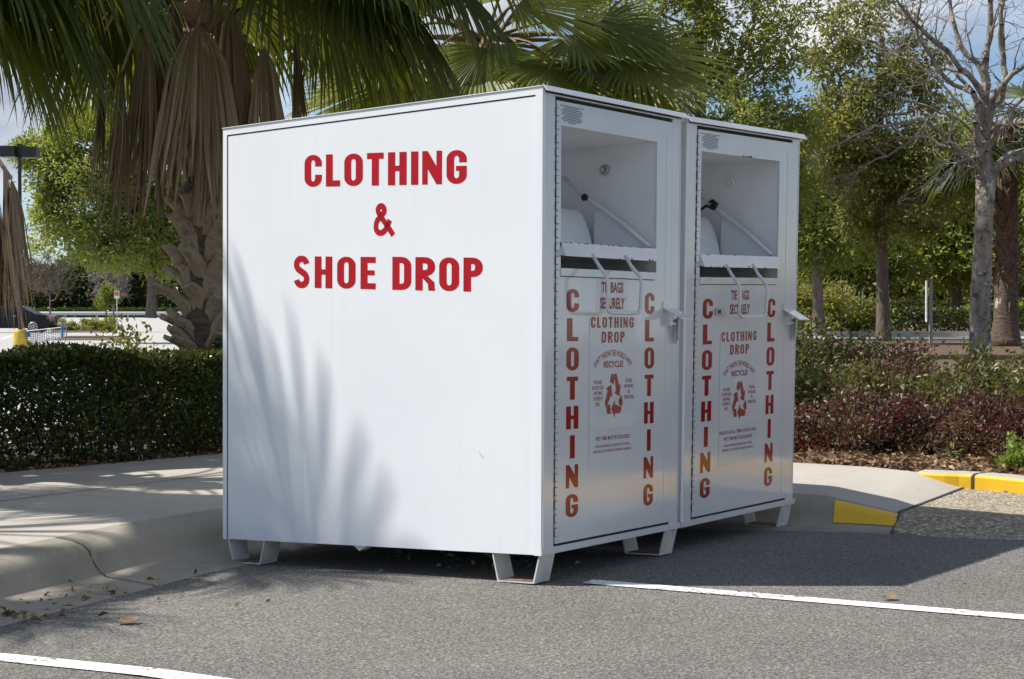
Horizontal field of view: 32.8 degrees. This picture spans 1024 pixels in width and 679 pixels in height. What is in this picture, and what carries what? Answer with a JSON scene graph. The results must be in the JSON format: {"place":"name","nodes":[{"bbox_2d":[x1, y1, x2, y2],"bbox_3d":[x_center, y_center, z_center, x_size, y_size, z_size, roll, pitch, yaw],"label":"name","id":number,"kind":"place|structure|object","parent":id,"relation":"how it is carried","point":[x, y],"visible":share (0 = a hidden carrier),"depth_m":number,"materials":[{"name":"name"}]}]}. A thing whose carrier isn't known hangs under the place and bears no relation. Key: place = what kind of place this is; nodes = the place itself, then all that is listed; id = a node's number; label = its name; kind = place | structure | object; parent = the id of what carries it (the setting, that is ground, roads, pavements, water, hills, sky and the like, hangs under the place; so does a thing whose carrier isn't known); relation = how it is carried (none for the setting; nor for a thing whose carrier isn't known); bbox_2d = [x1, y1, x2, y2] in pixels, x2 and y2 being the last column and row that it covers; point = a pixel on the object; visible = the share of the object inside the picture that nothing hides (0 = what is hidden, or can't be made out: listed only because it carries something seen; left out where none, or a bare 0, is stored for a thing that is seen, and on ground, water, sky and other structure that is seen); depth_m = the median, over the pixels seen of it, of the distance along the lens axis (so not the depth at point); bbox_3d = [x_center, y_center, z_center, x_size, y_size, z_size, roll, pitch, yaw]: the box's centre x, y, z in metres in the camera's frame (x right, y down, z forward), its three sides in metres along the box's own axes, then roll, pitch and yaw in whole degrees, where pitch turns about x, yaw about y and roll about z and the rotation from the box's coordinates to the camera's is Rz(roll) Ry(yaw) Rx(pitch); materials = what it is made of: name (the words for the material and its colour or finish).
{"place":"outdoors","nodes":[
{"label":"outdoors","id":0,"kind":"place"},
{"bbox_2d":[0,318,178,433],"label":"parking lot","id":1,"kind":"structure","parent":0,"point":[159,328],"depth_m":80.42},
{"bbox_2d":[0,144,39,345],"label":"lamp post","id":2,"kind":"object","parent":1,"relation":"on","point":[18,151],"visible":0.57,"depth_m":48.52,"materials":[{"name":"grey metal"}]},
{"bbox_2d":[0,305,57,331],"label":"parked car","id":3,"kind":"object","parent":1,"relation":"on","point":[39,320],"visible":0.88,"depth_m":91.11,"materials":[{"name":"black paint"}]},
{"bbox_2d":[26,325,68,343],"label":"shopping cart","id":4,"kind":"object","parent":1,"relation":"on","point":[62,335],"visible":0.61,"depth_m":46.31,"materials":[{"name":"metal"}]},
{"bbox_2d":[24,248,84,313],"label":"bare tree","id":5,"kind":"object","parent":1,"relation":"on","point":[54,274],"visible":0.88,"depth_m":104.80,"materials":[{"name":"plant"}]},
{"bbox_2d":[51,329,113,332],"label":"traffic island","id":6,"kind":"structure","parent":1,"relation":"on","point":[82,331],"depth_m":92.00,"materials":[{"name":"concrete"}]},
{"bbox_2d":[51,316,79,330],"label":"shrub","id":7,"kind":"object","parent":6,"relation":"on","point":[72,324],"visible":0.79,"depth_m":92.94,"materials":[{"name":"green plant"}]},
{"bbox_2d":[78,315,101,329],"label":"shrub","id":8,"kind":"object","parent":6,"relation":"on","point":[86,323],"visible":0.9,"depth_m":93.14,"materials":[{"name":"green plant"}]},
{"bbox_2d":[91,315,120,330],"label":"shrub","id":9,"kind":"object","parent":6,"relation":"on","point":[110,322],"visible":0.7,"depth_m":93.15,"materials":[{"name":"green plant"}]},
{"bbox_2d":[82,267,133,317],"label":"bare tree","id":10,"kind":"object","parent":6,"relation":"on","point":[113,280],"visible":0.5,"depth_m":94.72,"materials":[{"name":"grey plant"}]},
{"bbox_2d":[4,103,185,317],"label":"leafy tree","id":11,"kind":"object","parent":1,"relation":"on","point":[138,247],"visible":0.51,"depth_m":59.09,"materials":[{"name":"green plant"}]},
{"bbox_2d":[31,306,182,317],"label":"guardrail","id":12,"kind":"object","parent":1,"relation":"on","point":[95,309],"visible":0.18,"depth_m":205.24,"materials":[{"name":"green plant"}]},
{"bbox_2d":[93,280,122,321],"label":"young tree","id":13,"kind":"object","parent":1,"relation":"on","point":[107,295],"visible":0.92,"depth_m":91.78,"materials":[{"name":"green plant"}]},
{"bbox_2d":[41,312,181,317],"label":"guard rail","id":14,"kind":"object","parent":1,"relation":"on","point":[98,313],"visible":0.39,"depth_m":199.93,"materials":[{"name":"metal"}]},
{"bbox_2d":[114,291,118,330],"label":"sign","id":15,"kind":"object","parent":1,"relation":"on","point":[116,295],"visible":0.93,"depth_m":89.96,"materials":[{"name":"metal"}]},
{"bbox_2d":[47,336,133,339],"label":"traffic island","id":16,"kind":"structure","parent":0,"point":[86,338],"depth_m":66.16,"materials":[{"name":"concrete"}]},
{"bbox_2d":[0,430,222,472],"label":"soil bed","id":17,"kind":"object","parent":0,"point":[59,465],"visible":0.07,"depth_m":11.04,"materials":[{"name":"brown soil"}]},
{"bbox_2d":[0,0,193,345],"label":"palm tree","id":18,"kind":"object","parent":17,"relation":"on","point":[24,54],"visible":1,"depth_m":9.45,"materials":[{"name":"green plant"}]},
{"bbox_2d":[0,335,222,469],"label":"hedge","id":19,"kind":"object","parent":17,"relation":"on","point":[130,376],"visible":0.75,"depth_m":10.76,"materials":[{"name":"green plant"}]},
{"bbox_2d":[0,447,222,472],"bbox_3d":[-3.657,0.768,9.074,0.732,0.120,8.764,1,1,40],"label":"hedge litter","id":20,"kind":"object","parent":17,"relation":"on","point":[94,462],"visible":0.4,"depth_m":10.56,"materials":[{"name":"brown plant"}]},
{"bbox_2d":[72,313,198,437],"bbox_3d":[-2.785,0.289,12.894,1.192,0.972,1.092,0,1,0],"label":"shrub","id":21,"kind":"object","parent":17,"relation":"on","point":[127,341],"visible":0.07,"depth_m":12.73,"materials":[{"name":"green plant"}]},
{"bbox_2d":[8,0,554,436],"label":"palm tree","id":22,"kind":"object","parent":17,"relation":"on","point":[234,77],"visible":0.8,"depth_m":12.67,"materials":[{"name":"green plant"}]},
{"bbox_2d":[0,453,961,548],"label":"sidewalk","id":23,"kind":"structure","parent":0,"point":[30,518],"depth_m":9.04,"materials":[{"name":"concrete"}]},
{"bbox_2d":[1,474,215,586],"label":"sidewalk joint","id":24,"kind":"object","parent":23,"relation":"on","point":[86,547],"visible":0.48,"depth_m":7.07,"materials":[{"name":"grey concrete"}]},
{"bbox_2d":[0,496,1023,678],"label":"asphalt","id":25,"kind":"structure","parent":0,"point":[423,616],"depth_m":6.01,"materials":[{"name":"grey asphalt"}]},
{"bbox_2d":[116,616,138,621],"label":"fallen leaf","id":26,"kind":"object","parent":25,"relation":"on","point":[126,619],"visible":1,"depth_m":6.00,"materials":[{"name":"brown plant"}]},
{"bbox_2d":[0,569,331,623],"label":"gutter litter","id":27,"kind":"object","parent":25,"relation":"on","point":[6,613],"visible":0.45,"depth_m":6.21,"materials":[{"name":"brown plant"}]},
{"bbox_2d":[0,493,896,625],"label":"curb","id":28,"kind":"structure","parent":25,"relation":"on","point":[165,550],"depth_m":7.30,"materials":[{"name":"concrete"}]},
{"bbox_2d":[833,500,897,525],"bbox_3d":[1.741,0.852,8.571,0.310,0.104,0.142,0,1,20],"label":"yellow curb paint","id":29,"kind":"object","parent":28,"relation":"on","point":[845,512],"visible":1,"depth_m":8.56,"materials":[{"name":"yellow paint"}]},
{"bbox_2d":[222,85,692,583],"bbox_3d":[-0.228,-0.008,7.602,1.838,1.975,1.143,1,1,36],"label":"donation bin","id":30,"kind":"object","parent":25,"relation":"on","point":[451,323],"visible":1,"depth_m":7.14,"materials":[{"name":"white metal"}]},
{"bbox_2d":[554,100,672,543],"bbox_3d":[0.420,-0.075,7.122,0.048,1.724,0.945,1,1,35],"label":"door","id":31,"kind":"structure","parent":30,"relation":"in","point":[612,372],"depth_m":7.09,"materials":[{"name":"white metal"}]},
{"bbox_2d":[378,548,585,571],"bbox_3d":[-0.126,0.948,7.623,0.883,0.074,0.946,0,1,0],"label":"debris under bins","id":32,"kind":"object","parent":25,"relation":"on","point":[473,561],"visible":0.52,"depth_m":7.47,"materials":[{"name":"brown plant"}]},
{"bbox_2d":[0,579,1023,678],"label":"road marking","id":33,"kind":"object","parent":25,"relation":"on","point":[135,670],"visible":1,"depth_m":6.01,"materials":[{"name":"white paint"}]},
{"bbox_2d":[677,116,808,527],"bbox_3d":[0.417,-0.053,8.547,1.844,1.975,1.129,1,1,36],"label":"donation bin","id":34,"kind":"object","parent":25,"relation":"on","point":[739,243],"visible":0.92,"depth_m":8.13,"materials":[{"name":"white metal"}]},
{"bbox_2d":[691,129,792,516],"bbox_3d":[1.075,-0.078,8.072,0.062,1.730,0.918,1,1,36],"label":"door","id":35,"kind":"structure","parent":34,"relation":"in","point":[740,365],"depth_m":8.07,"materials":[{"name":"white metal"}]},
{"bbox_2d":[883,594,896,597],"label":"fallen leaf","id":36,"kind":"object","parent":25,"relation":"on","point":[890,596],"visible":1,"depth_m":6.34,"materials":[{"name":"brown plant"}]},
{"bbox_2d":[918,472,1023,493],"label":"yellow curb face","id":37,"kind":"object","parent":25,"relation":"on","point":[999,484],"visible":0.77,"depth_m":9.70},
{"bbox_2d":[0,0,1023,313],"label":"sky","id":38,"kind":"structure","parent":0,"point":[977,38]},
{"bbox_2d":[793,341,1023,474],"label":"mulch bed","id":39,"kind":"object","parent":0,"point":[943,349],"visible":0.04,"depth_m":23.05,"materials":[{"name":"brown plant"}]},
{"bbox_2d":[284,0,750,118],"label":"palm tree","id":40,"kind":"object","parent":39,"relation":"on","point":[641,71],"visible":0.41,"depth_m":15.61,"materials":[{"name":"green plant"}]},
{"bbox_2d":[584,0,840,234],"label":"leafy tree","id":41,"kind":"object","parent":39,"relation":"on","point":[703,14],"visible":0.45,"depth_m":23.51,"materials":[{"name":"green plant"}]},
{"bbox_2d":[794,369,818,412],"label":"shrub","id":42,"kind":"object","parent":39,"relation":"on","point":[799,398],"visible":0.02,"depth_m":12.25,"materials":[{"name":"green plant"}]},
{"bbox_2d":[794,389,853,445],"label":"shrub","id":43,"kind":"object","parent":39,"relation":"on","point":[798,414],"visible":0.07,"depth_m":11.31,"materials":[{"name":"red plant"}]},
{"bbox_2d":[795,305,863,387],"bbox_3d":[1.985,0.195,14.063,1.664,0.948,1.336,0,1,-16],"label":"shrub","id":44,"kind":"object","parent":39,"relation":"on","point":[804,363],"visible":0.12,"depth_m":13.84,"materials":[{"name":"green plant"}]},
{"bbox_2d":[795,306,874,385],"bbox_3d":[2.209,0.153,15.829,2.179,0.914,1.483,0,1,14],"label":"shrub","id":45,"kind":"object","parent":39,"relation":"on","point":[829,357],"visible":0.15,"depth_m":15.68,"materials":[{"name":"green plant"}]},
{"bbox_2d":[794,345,932,435],"bbox_3d":[2.536,0.383,12.265,1.346,0.724,1.195,0,1,0],"label":"shrub","id":46,"kind":"object","parent":39,"relation":"on","point":[860,377],"visible":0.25,"depth_m":12.17,"materials":[{"name":"green plant"}]},
{"bbox_2d":[793,374,949,453],"bbox_3d":[2.144,0.522,11.411,1.319,0.592,1.013,0,1,0],"label":"shrub","id":47,"kind":"object","parent":39,"relation":"on","point":[866,434],"visible":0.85,"depth_m":11.17,"materials":[{"name":"red plant"}]},
{"bbox_2d":[797,336,954,392],"bbox_3d":[2.823,0.310,13.899,1.870,0.684,1.447,0,1,0],"label":"shrub","id":48,"kind":"object","parent":39,"relation":"on","point":[892,364],"visible":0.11,"depth_m":13.83,"materials":[{"name":"green plant"}]},
{"bbox_2d":[792,0,974,341],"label":"oak tree","id":49,"kind":"object","parent":39,"relation":"on","point":[898,170],"visible":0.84,"depth_m":31.62,"materials":[{"name":"green plant"}]},
{"bbox_2d":[797,320,983,393],"bbox_3d":[3.366,0.206,16.175,2.009,0.779,1.782,0,1,0],"label":"shrub","id":50,"kind":"object","parent":39,"relation":"on","point":[877,343],"visible":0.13,"depth_m":16.11,"materials":[{"name":"green plant"}]},
{"bbox_2d":[783,0,1023,356],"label":"bare tree","id":51,"kind":"object","parent":39,"relation":"on","point":[983,138],"visible":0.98,"depth_m":23.87,"materials":[{"name":"grey plant"}]},
{"bbox_2d":[793,437,1023,474],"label":"leaf litter","id":52,"kind":"object","parent":39,"relation":"on","point":[907,462],"visible":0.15,"depth_m":10.44,"materials":[{"name":"brown plant"}]},
{"bbox_2d":[925,280,932,342],"bbox_3d":[7.910,-0.477,33.097,0.118,1.306,0.300,0,1,0],"label":"sign post","id":53,"kind":"object","parent":39,"relation":"on","point":[930,307],"visible":0.88,"depth_m":32.97,"materials":[{"name":"grey metal"}]},
{"bbox_2d":[852,372,1016,457],"bbox_3d":[2.731,0.483,11.367,1.026,0.575,1.064,1,1,42],"label":"shrub","id":54,"kind":"object","parent":39,"relation":"on","point":[931,442],"visible":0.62,"depth_m":11.13,"materials":[{"name":"red plant"}]},
{"bbox_2d":[933,442,966,459],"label":"seedling","id":55,"kind":"object","parent":39,"relation":"on","point":[947,450],"visible":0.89,"depth_m":10.60,"materials":[{"name":"green plant"}]},
{"bbox_2d":[879,328,1023,421],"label":"shrub","id":56,"kind":"object","parent":39,"relation":"on","point":[938,392],"visible":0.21,"depth_m":12.00,"materials":[{"name":"green plant"}]},
{"bbox_2d":[918,341,1023,401],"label":"shrub","id":57,"kind":"object","parent":39,"relation":"on","point":[1011,361],"visible":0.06,"depth_m":13.37,"materials":[{"name":"green plant"}]},
{"bbox_2d":[919,469,1023,479],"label":"curb top","id":58,"kind":"structure","parent":39,"relation":"on","point":[1012,476],"depth_m":9.80,"materials":[{"name":"concrete"}]},
{"bbox_2d":[971,471,987,488],"bbox_3d":[2.638,0.792,9.803,0.016,0.090,0.186,1,1,44],"label":"curb joint","id":59,"kind":"object","parent":58,"relation":"attached to","point":[972,478],"visible":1,"depth_m":9.74,"materials":[{"name":"grey concrete"}]},
{"bbox_2d":[919,80,1023,345],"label":"palm tree","id":60,"kind":"object","parent":39,"relation":"on","point":[1004,283],"visible":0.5,"depth_m":29.81,"materials":[{"name":"bark"},{"name":"green palm leaf"}]},
{"bbox_2d":[930,375,1023,458],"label":"shrub","id":61,"kind":"object","parent":39,"relation":"on","point":[997,430],"visible":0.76,"depth_m":10.84,"materials":[{"name":"red plant"}]},
{"bbox_2d":[973,362,1023,426],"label":"shrub","id":62,"kind":"object","parent":39,"relation":"on","point":[1019,392],"visible":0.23,"depth_m":11.67,"materials":[{"name":"green plant"}]},
{"bbox_2d":[991,430,1023,469],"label":"shrub","id":63,"kind":"object","parent":39,"relation":"on","point":[1014,455],"visible":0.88,"depth_m":9.93,"materials":[{"name":"green plant"}]},
{"bbox_2d":[798,318,1023,331],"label":"bed","id":64,"kind":"object","parent":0,"point":[903,330],"visible":0.08,"depth_m":45.94,"materials":[{"name":"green plant"}]},
{"bbox_2d":[797,275,870,296],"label":"oak tree","id":65,"kind":"object","parent":64,"relation":"on","point":[841,287],"depth_m":74.78,"materials":[{"name":"green plant"}]},
{"bbox_2d":[796,271,903,331],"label":"shrub","id":66,"kind":"object","parent":64,"relation":"on","point":[833,308],"visible":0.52,"depth_m":42.62,"materials":[{"name":"green plant"}]},
{"bbox_2d":[776,115,934,334],"bbox_3d":[7.258,-2.664,39.967,4.782,5.135,3.350,0,1,0],"label":"oak tree","id":67,"kind":"object","parent":64,"relation":"on","point":[817,250],"visible":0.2,"depth_m":39.56,"materials":[{"name":"green plant"}]},
{"bbox_2d":[861,281,865,306],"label":"sign","id":68,"kind":"object","parent":64,"relation":"on","point":[863,290],"visible":0.3,"depth_m":59.96,"materials":[{"name":"metal"}]},
{"bbox_2d":[797,119,958,313],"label":"oak tree","id":69,"kind":"object","parent":64,"relation":"on","point":[895,275],"visible":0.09,"depth_m":57.03,"materials":[{"name":"green plant"}]},
{"bbox_2d":[811,283,993,318],"bbox_3d":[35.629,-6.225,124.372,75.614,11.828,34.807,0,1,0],"label":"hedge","id":70,"kind":"object","parent":64,"relation":"on","point":[938,296],"visible":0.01,"depth_m":122.04,"materials":[{"name":"green plant"}]},
{"bbox_2d":[857,248,962,320],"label":"oak tree","id":71,"kind":"object","parent":64,"relation":"on","point":[910,294],"depth_m":77.40,"materials":[{"name":"green plant"}]},
{"bbox_2d":[800,296,1023,324],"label":"hedge","id":72,"kind":"object","parent":64,"relation":"on","point":[903,300],"visible":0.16,"depth_m":65.29,"materials":[{"name":"green plant"}]},
{"bbox_2d":[862,304,1023,330],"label":"hedge","id":73,"kind":"object","parent":64,"relation":"on","point":[917,310],"visible":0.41,"depth_m":44.02,"materials":[{"name":"green plant"}]},
{"bbox_2d":[891,96,1023,325],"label":"oak tree","id":74,"kind":"object","parent":64,"relation":"on","point":[956,260],"visible":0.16,"depth_m":60.98,"materials":[{"name":"green plant"}]},
{"bbox_2d":[936,286,993,297],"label":"oak tree","id":75,"kind":"object","parent":64,"relation":"on","point":[964,293],"depth_m":90.01,"materials":[{"name":"green plant"}]},
{"bbox_2d":[946,122,1023,320],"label":"oak tree","id":76,"kind":"object","parent":64,"relation":"on","point":[1021,293],"depth_m":69.81,"materials":[{"name":"green plant"}]},
{"bbox_2d":[960,301,1023,329],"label":"hedge","id":77,"kind":"object","parent":64,"relation":"on","point":[967,305],"visible":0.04,"depth_m":47.86,"materials":[{"name":"green plant"}]},
{"bbox_2d":[991,145,1023,292],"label":"oak tree","id":78,"kind":"object","parent":64,"relation":"on","point":[1020,222],"visible":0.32,"depth_m":54.55,"materials":[{"name":"green plant"}]},
{"bbox_2d":[808,336,1023,337],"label":"road","id":79,"kind":"structure","parent":0,"point":[913,336],"depth_m":40.90,"materials":[{"name":"grey asphalt"}]},
{"bbox_2d":[798,332,1023,340],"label":"curb","id":80,"kind":"structure","parent":79,"relation":"on","point":[927,334],"depth_m":41.00,"materials":[{"name":"concrete"}]},
{"bbox_2d":[892,489,1023,539],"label":"aggregate apron","id":81,"kind":"object","parent":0,"point":[974,513],"visible":0.95,"depth_m":8.55,"materials":[{"name":"beige gravel"}]},
{"bbox_2d":[890,487,963,531],"bbox_3d":[2.168,0.869,9.080,0.078,0.058,1.873,0,1,26],"label":"ramp joint","id":82,"kind":"object","parent":81,"relation":"on","point":[893,529],"visible":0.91,"depth_m":8.87,"materials":[{"name":"grey concrete"}]},
{"label":"ground","id":83,"kind":"structure","parent":0,"visible":0},
{"bbox_2d":[0,254,183,317],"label":"woods","id":84,"kind":"object","parent":83,"relation":"on","point":[80,296],"visible":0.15,"depth_m":224.33,"materials":[{"name":"green plant"}]}
]}

